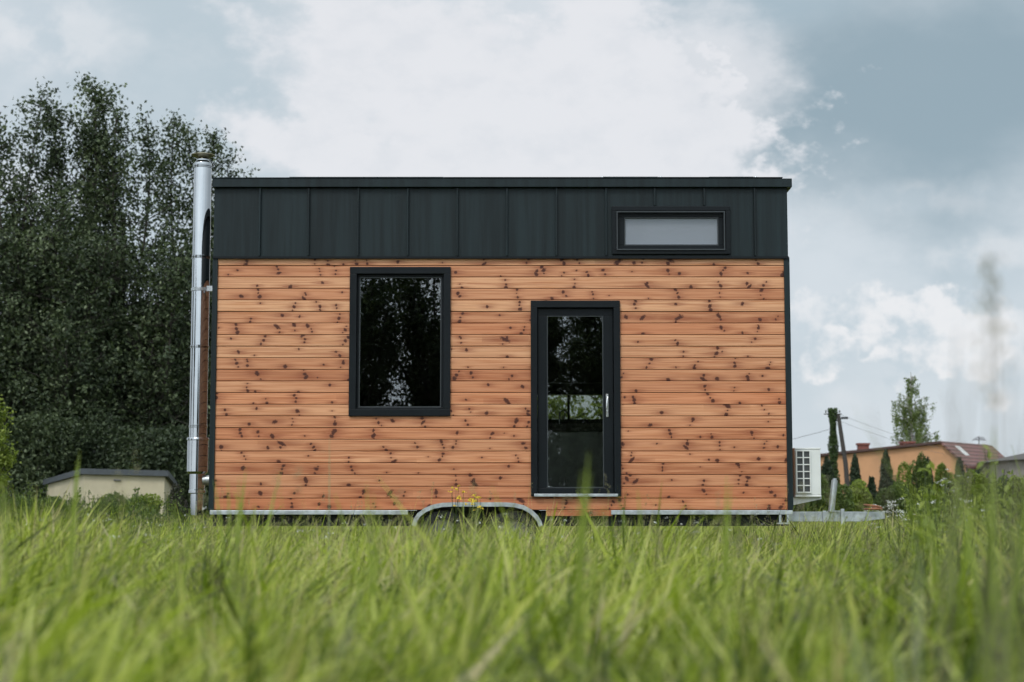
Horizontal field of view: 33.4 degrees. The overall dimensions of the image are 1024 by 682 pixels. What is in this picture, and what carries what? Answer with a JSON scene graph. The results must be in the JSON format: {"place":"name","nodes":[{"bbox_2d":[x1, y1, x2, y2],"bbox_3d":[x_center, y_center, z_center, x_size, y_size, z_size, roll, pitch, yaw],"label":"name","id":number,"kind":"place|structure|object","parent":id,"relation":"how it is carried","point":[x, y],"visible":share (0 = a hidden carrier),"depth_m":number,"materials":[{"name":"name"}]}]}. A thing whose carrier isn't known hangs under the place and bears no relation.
{"place":"outdoors","nodes":[
{"label":"outdoors","id":0,"kind":"place"},
{"bbox_2d":[0,406,1023,681],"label":"grass","id":1,"kind":"structure","parent":0,"point":[412,632],"depth_m":4.18,"materials":[{"name":"green plant"}]},
{"bbox_2d":[0,444,1023,661],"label":"seed heads","id":2,"kind":"object","parent":1,"relation":"on","point":[189,617],"visible":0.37,"depth_m":5.32,"materials":[{"name":"green plant"}]},
{"bbox_2d":[26,507,1019,547],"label":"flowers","id":3,"kind":"object","parent":1,"relation":"on","point":[441,528],"visible":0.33,"depth_m":12.30,"materials":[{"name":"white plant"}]},
{"bbox_2d":[0,0,1023,510],"label":"sky","id":4,"kind":"structure","parent":0,"point":[896,127],"materials":[{"name":"white"}]},
{"bbox_2d":[864,504,882,510],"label":"wood planks","id":5,"kind":"object","parent":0,"point":[875,507],"visible":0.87,"depth_m":18.31,"materials":[{"name":"brown wood"}]},
{"bbox_2d":[979,454,1023,486],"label":"grey house","id":6,"kind":"structure","parent":0,"point":[1006,463],"depth_m":95.41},
{"label":"ground","id":7,"kind":"structure","parent":0,"visible":0},
{"bbox_2d":[0,471,9,658],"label":"grass tuft","id":8,"kind":"object","parent":7,"relation":"on","point":[6,561],"visible":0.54,"depth_m":3.97,"materials":[{"name":"green plant"}]},
{"bbox_2d":[0,394,21,496],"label":"young tree","id":9,"kind":"object","parent":7,"relation":"on","point":[5,462],"visible":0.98,"depth_m":29.96,"materials":[{"name":"green plant"}]},
{"bbox_2d":[0,496,39,515],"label":"rounded bush","id":10,"kind":"object","parent":7,"relation":"on","point":[21,497],"visible":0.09,"depth_m":35.71,"materials":[{"name":"green plant"}]},
{"bbox_2d":[0,411,89,501],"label":"understory bush","id":11,"kind":"object","parent":7,"relation":"on","point":[17,481],"visible":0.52,"depth_m":50.67,"materials":[{"name":"green plant"}]},
{"bbox_2d":[27,496,79,519],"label":"rounded bush","id":12,"kind":"object","parent":7,"relation":"on","point":[53,500],"visible":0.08,"depth_m":37.67,"materials":[{"name":"green plant"}]},
{"bbox_2d":[65,451,79,616],"bbox_3d":[-1.280,0.680,4.936,0.033,0.729,0.067,1,-6,-8],"label":"grass tuft","id":13,"kind":"object","parent":7,"relation":"on","point":[71,547],"visible":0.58,"depth_m":4.94,"materials":[{"name":"green plant"}]},
{"bbox_2d":[0,78,151,475],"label":"poplar tree","id":14,"kind":"object","parent":7,"relation":"on","point":[19,386],"visible":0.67,"depth_m":53.30,"materials":[{"name":"green plant"}]},
{"bbox_2d":[5,399,186,497],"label":"understory bush","id":15,"kind":"object","parent":7,"relation":"on","point":[99,454],"visible":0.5,"depth_m":51.55,"materials":[{"name":"green plant"}]},
{"bbox_2d":[0,482,209,550],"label":"meadow weeds","id":16,"kind":"object","parent":7,"relation":"on","point":[136,506],"visible":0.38,"depth_m":23.53,"materials":[{"name":"green plant"}]},
{"bbox_2d":[82,491,128,524],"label":"rounded bush","id":17,"kind":"object","parent":7,"relation":"on","point":[119,498],"visible":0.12,"depth_m":40.81,"materials":[{"name":"green plant"}]},
{"bbox_2d":[0,71,213,461],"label":"poplar tree","id":18,"kind":"object","parent":7,"relation":"on","point":[142,398],"visible":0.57,"depth_m":54.69,"materials":[{"name":"green plant"}]},
{"bbox_2d":[43,468,176,520],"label":"shed","id":19,"kind":"structure","parent":7,"relation":"on","point":[98,482],"depth_m":45.85,"materials":[{"name":"beige concrete"}]},
{"bbox_2d":[111,493,163,524],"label":"rounded bush","id":20,"kind":"object","parent":7,"relation":"on","point":[151,498],"visible":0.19,"depth_m":39.76,"materials":[{"name":"green plant"}]},
{"bbox_2d":[104,424,212,523],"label":"understory bush","id":21,"kind":"object","parent":7,"relation":"on","point":[185,493],"visible":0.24,"depth_m":51.57,"materials":[{"name":"green plant"}]},
{"bbox_2d":[161,501,190,646],"bbox_3d":[-0.819,0.678,4.146,0.071,0.575,0.088,1,-6,-13],"label":"grass tuft","id":22,"kind":"object","parent":7,"relation":"on","point":[176,577],"visible":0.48,"depth_m":4.16,"materials":[{"name":"green plant"}]},
{"bbox_2d":[165,483,188,526],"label":"rounded bush","id":23,"kind":"object","parent":7,"relation":"on","point":[172,490],"visible":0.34,"depth_m":33.80,"materials":[{"name":"green plant"}]},
{"bbox_2d":[139,108,259,453],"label":"poplar tree","id":24,"kind":"object","parent":7,"relation":"on","point":[216,146],"visible":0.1,"depth_m":57.31,"materials":[{"name":"green plant"}]},
{"bbox_2d":[214,469,254,650],"bbox_3d":[-0.871,0.749,5.437,0.162,0.692,0.060,-3,-6,28],"label":"grass tuft","id":25,"kind":"object","parent":7,"relation":"on","point":[237,543],"visible":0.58,"depth_m":5.45,"materials":[{"name":"green plant"}]},
{"bbox_2d":[252,472,280,631],"bbox_3d":[-0.795,0.759,5.489,0.120,0.681,0.009,5,-8,-43],"label":"grass tuft","id":26,"kind":"object","parent":7,"relation":"on","point":[260,566],"visible":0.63,"depth_m":5.49,"materials":[{"name":"green plant"}]},
{"bbox_2d":[328,436,329,589],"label":"grass tuft","id":27,"kind":"object","parent":7,"relation":"on","point":[329,508],"visible":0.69,"depth_m":7.45,"materials":[{"name":"green plant"}]},
{"bbox_2d":[334,483,380,642],"bbox_3d":[-0.425,0.710,4.744,0.138,0.631,0.043,-2,-6,15],"label":"grass tuft","id":28,"kind":"object","parent":7,"relation":"on","point":[374,591],"visible":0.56,"depth_m":4.75,"materials":[{"name":"green plant"}]},
{"bbox_2d":[448,485,460,534],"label":"wildflower","id":29,"kind":"object","parent":7,"relation":"on","point":[455,503],"visible":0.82,"depth_m":17.12,"materials":[{"name":"yellow plant"}]},
{"bbox_2d":[453,490,466,526],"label":"wildflower","id":30,"kind":"object","parent":7,"relation":"on","point":[463,491],"visible":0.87,"depth_m":16.69,"materials":[{"name":"yellow plant"}]},
{"bbox_2d":[432,501,497,633],"bbox_3d":[-0.135,0.750,4.964,0.199,0.595,0.039,1,-6,-13],"label":"grass tuft","id":31,"kind":"object","parent":7,"relation":"on","point":[474,567],"visible":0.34,"depth_m":4.98,"materials":[{"name":"green plant"}]},
{"bbox_2d":[468,499,476,538],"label":"wildflower","id":32,"kind":"object","parent":7,"relation":"on","point":[472,502],"visible":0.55,"depth_m":16.81,"materials":[{"name":"yellow plant"}]},
{"bbox_2d":[469,494,479,530],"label":"wildflower","id":33,"kind":"object","parent":7,"relation":"on","point":[471,499],"visible":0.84,"depth_m":16.50,"materials":[{"name":"yellow plant"}]},
{"bbox_2d":[472,497,482,528],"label":"wildflower","id":34,"kind":"object","parent":7,"relation":"on","point":[479,515],"visible":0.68,"depth_m":16.31,"materials":[{"name":"yellow plant"}]},
{"bbox_2d":[187,152,884,541],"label":"tiny house","id":35,"kind":"structure","parent":7,"relation":"on","point":[413,338],"depth_m":18.32,"materials":[{"name":"brown wood"}]},
{"bbox_2d":[349,267,450,415],"bbox_3d":[-1.200,0.007,18.325,1.084,1.604,0.130,0,-6,0],"label":"window","id":36,"kind":"structure","parent":35,"relation":"in","point":[356,273],"depth_m":18.28,"materials":[{"name":"black metal"}]},
{"bbox_2d":[537,391,602,422],"bbox_3d":[0.683,0.802,20.656,2.274,0.390,0.174,0,-6,0],"label":"rear window","id":37,"kind":"structure","parent":35,"relation":"in","point":[568,393],"depth_m":20.59,"materials":[{"name":"black glass"}]},
{"bbox_2d":[531,301,620,496],"bbox_3d":[0.679,0.614,18.259,0.957,2.095,0.180,0,-6,0],"label":"door","id":38,"kind":"structure","parent":35,"relation":"in","point":[609,311],"depth_m":18.23,"materials":[{"name":"black metal"}]},
{"bbox_2d":[612,206,730,254],"bbox_3d":[1.712,-1.188,18.411,1.270,0.521,0.147,0,-6,0],"label":"window","id":39,"kind":"structure","parent":35,"relation":"in","point":[636,230],"depth_m":18.41,"materials":[{"name":"glass"}]},
{"bbox_2d":[793,448,820,504],"bbox_3d":[3.164,1.508,18.824,0.379,0.634,0.806,0,-6,0],"label":"air conditioner","id":40,"kind":"object","parent":35,"relation":"attached to","point":[807,467],"visible":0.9,"depth_m":18.45,"materials":[{"name":"white metal"}]},
{"bbox_2d":[537,395,594,418],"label":"garden tree","id":41,"kind":"object","parent":7,"relation":"on","point":[555,406],"visible":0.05,"depth_m":45.26,"materials":[{"name":"green plant"}]},
{"bbox_2d":[566,395,602,418],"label":"garden tree","id":42,"kind":"object","parent":7,"relation":"on","point":[598,412],"depth_m":50.07,"materials":[{"name":"green plant"}]},
{"bbox_2d":[572,452,605,681],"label":"grass tuft","id":43,"kind":"object","parent":7,"relation":"on","point":[580,553],"visible":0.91,"depth_m":3.35,"materials":[{"name":"green plant"}]},
{"bbox_2d":[618,487,649,633],"bbox_3d":[0.363,0.735,4.937,0.081,0.619,0.078,5,-8,-44],"label":"grass tuft","id":44,"kind":"object","parent":7,"relation":"on","point":[644,575],"visible":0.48,"depth_m":4.93,"materials":[{"name":"green plant"}]},
{"bbox_2d":[696,476,739,636],"bbox_3d":[0.603,0.719,4.949,0.143,0.654,0.025,-4,-7,34],"label":"grass tuft","id":45,"kind":"object","parent":7,"relation":"on","point":[725,560],"visible":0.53,"depth_m":4.95,"materials":[{"name":"green plant"}]},
{"bbox_2d":[793,502,810,523],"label":"leafy bush","id":46,"kind":"object","parent":7,"relation":"on","point":[805,507],"visible":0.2,"depth_m":47.60,"materials":[{"name":"green plant"}]},
{"bbox_2d":[809,474,828,511],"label":"leafy bush","id":47,"kind":"object","parent":7,"relation":"on","point":[817,503],"visible":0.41,"depth_m":59.59,"materials":[{"name":"green plant"}]},
{"bbox_2d":[821,456,837,487],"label":"thuja","id":48,"kind":"object","parent":7,"relation":"on","point":[826,469],"visible":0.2,"depth_m":79.63,"materials":[{"name":"green plant"}]},
{"bbox_2d":[824,408,849,487],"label":"utility pole","id":49,"kind":"object","parent":7,"relation":"on","point":[833,417],"visible":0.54,"depth_m":87.71,"materials":[{"name":"brown wood"}]},
{"bbox_2d":[821,484,854,523],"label":"leafy bush","id":50,"kind":"object","parent":7,"relation":"on","point":[844,501],"visible":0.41,"depth_m":49.63,"materials":[{"name":"green plant"}]},
{"bbox_2d":[849,453,861,487],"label":"thuja","id":51,"kind":"object","parent":7,"relation":"on","point":[854,474],"visible":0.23,"depth_m":73.71,"materials":[{"name":"green plant"}]},
{"bbox_2d":[850,479,879,520],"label":"leafy bush","id":52,"kind":"object","parent":7,"relation":"on","point":[858,484],"visible":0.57,"depth_m":54.56,"materials":[{"name":"green plant"}]},
{"bbox_2d":[867,476,877,502],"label":"thuja","id":53,"kind":"object","parent":7,"relation":"on","point":[871,486],"visible":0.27,"depth_m":69.64,"materials":[{"name":"green plant"}]},
{"bbox_2d":[834,546,920,681],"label":"grass tuft","id":54,"kind":"object","parent":7,"relation":"on","point":[917,643],"visible":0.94,"depth_m":2.29,"materials":[{"name":"green plant"}]},
{"bbox_2d":[878,449,893,491],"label":"thuja","id":55,"kind":"object","parent":7,"relation":"on","point":[889,479],"visible":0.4,"depth_m":75.64,"materials":[{"name":"green plant"}]},
{"bbox_2d":[880,505,893,529],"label":"wildflower","id":56,"kind":"object","parent":7,"relation":"on","point":[887,515],"visible":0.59,"depth_m":18.49,"materials":[{"name":"white plant"}]},
{"bbox_2d":[874,481,909,521],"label":"leafy bush","id":57,"kind":"object","parent":7,"relation":"on","point":[894,492],"visible":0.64,"depth_m":51.63,"materials":[{"name":"green plant"}]},
{"bbox_2d":[871,409,914,681],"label":"grass tuft","id":58,"kind":"object","parent":7,"relation":"on","point":[905,618],"visible":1,"depth_m":2.08,"materials":[{"name":"green plant"}]},
{"bbox_2d":[887,498,904,527],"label":"wildflower","id":59,"kind":"object","parent":7,"relation":"on","point":[892,507],"visible":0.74,"depth_m":19.90,"materials":[{"name":"white plant"}]},
{"bbox_2d":[890,504,902,532],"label":"wildflower","id":60,"kind":"object","parent":7,"relation":"on","point":[897,516],"visible":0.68,"depth_m":18.87,"materials":[{"name":"white plant"}]},
{"bbox_2d":[893,461,916,515],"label":"leafy bush","id":61,"kind":"object","parent":7,"relation":"on","point":[904,465],"visible":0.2,"depth_m":65.58,"materials":[{"name":"green plant"}]},
{"bbox_2d":[820,436,1003,493],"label":"farmhouse","id":62,"kind":"object","parent":7,"relation":"on","point":[869,461],"visible":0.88,"depth_m":101.61,"materials":[{"name":"paint"}]},
{"bbox_2d":[890,376,940,445],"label":"birch tree","id":63,"kind":"object","parent":7,"relation":"on","point":[909,425],"visible":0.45,"depth_m":111.85,"materials":[{"name":"green plant"}]},
{"bbox_2d":[907,451,932,502],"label":"leafy bush","id":64,"kind":"object","parent":7,"relation":"on","point":[920,462],"visible":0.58,"depth_m":68.67,"materials":[{"name":"green plant"}]},
{"bbox_2d":[926,456,934,488],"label":"thuja","id":65,"kind":"object","parent":7,"relation":"on","point":[927,460],"visible":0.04,"depth_m":71.72,"materials":[{"name":"green plant"}]},
{"bbox_2d":[930,462,957,510],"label":"leafy bush","id":66,"kind":"object","parent":7,"relation":"on","point":[941,470],"visible":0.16,"depth_m":63.55,"materials":[{"name":"green plant"}]},
{"bbox_2d":[923,472,976,680],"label":"grass tuft","id":67,"kind":"object","parent":7,"relation":"on","point":[942,623],"visible":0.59,"depth_m":3.55,"materials":[{"name":"green plant"}]},
{"bbox_2d":[944,330,957,681],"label":"grass tuft","id":68,"kind":"object","parent":7,"relation":"on","point":[948,558],"visible":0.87,"depth_m":1.90,"materials":[{"name":"green plant"}]},
{"bbox_2d":[941,369,974,681],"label":"grass tuft","id":69,"kind":"object","parent":7,"relation":"on","point":[948,601],"visible":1,"depth_m":1.80,"materials":[{"name":"green plant"}]},
{"bbox_2d":[954,457,964,498],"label":"thuja","id":70,"kind":"object","parent":7,"relation":"on","point":[958,463],"visible":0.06,"depth_m":74.72,"materials":[{"name":"green plant"}]},
{"bbox_2d":[901,444,1023,598],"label":"meadow weeds","id":71,"kind":"object","parent":7,"relation":"on","point":[921,513],"visible":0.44,"depth_m":9.34,"materials":[{"name":"green plant"}]},
{"bbox_2d":[945,390,1002,681],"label":"grass tuft","id":72,"kind":"object","parent":7,"relation":"on","point":[992,620],"visible":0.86,"depth_m":1.96,"materials":[{"name":"green plant"}]},
{"bbox_2d":[960,469,987,514],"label":"leafy bush","id":73,"kind":"object","parent":7,"relation":"on","point":[976,479],"visible":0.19,"depth_m":67.62,"materials":[{"name":"green plant"}]},
{"bbox_2d":[976,467,985,515],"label":"thuja","id":74,"kind":"object","parent":7,"relation":"on","point":[978,470],"visible":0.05,"depth_m":75.73,"materials":[{"name":"green plant"}]},
{"bbox_2d":[968,252,1003,681],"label":"grass tuft","id":75,"kind":"object","parent":7,"relation":"on","point":[993,286],"visible":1,"depth_m":1.90,"materials":[{"name":"green plant"}]},
{"bbox_2d":[954,431,1023,681],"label":"grass tuft","id":76,"kind":"object","parent":7,"relation":"on","point":[997,614],"visible":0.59,"depth_m":3.17,"materials":[{"name":"green plant"}]},
{"bbox_2d":[974,273,1015,681],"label":"grass tuft","id":77,"kind":"object","parent":7,"relation":"on","point":[976,368],"visible":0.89,"depth_m":2.15,"materials":[{"name":"green plant"}]},
{"bbox_2d":[990,475,1008,509],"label":"leafy bush","id":78,"kind":"object","parent":7,"relation":"on","point":[1005,480],"visible":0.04,"depth_m":61.55,"materials":[{"name":"green plant"}]},
{"bbox_2d":[978,447,1023,681],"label":"grass tuft","id":79,"kind":"object","parent":7,"relation":"on","point":[1005,608],"visible":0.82,"depth_m":2.16,"materials":[{"name":"green plant"}]},
{"bbox_2d":[1010,347,1016,681],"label":"grass tuft","id":80,"kind":"object","parent":7,"relation":"on","point":[1014,599],"visible":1,"depth_m":1.77,"materials":[{"name":"green plant"}]},
{"bbox_2d":[1006,475,1023,505],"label":"leafy bush","id":81,"kind":"object","parent":7,"relation":"on","point":[1016,482],"visible":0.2,"depth_m":57.69,"materials":[{"name":"green plant"}]}
]}

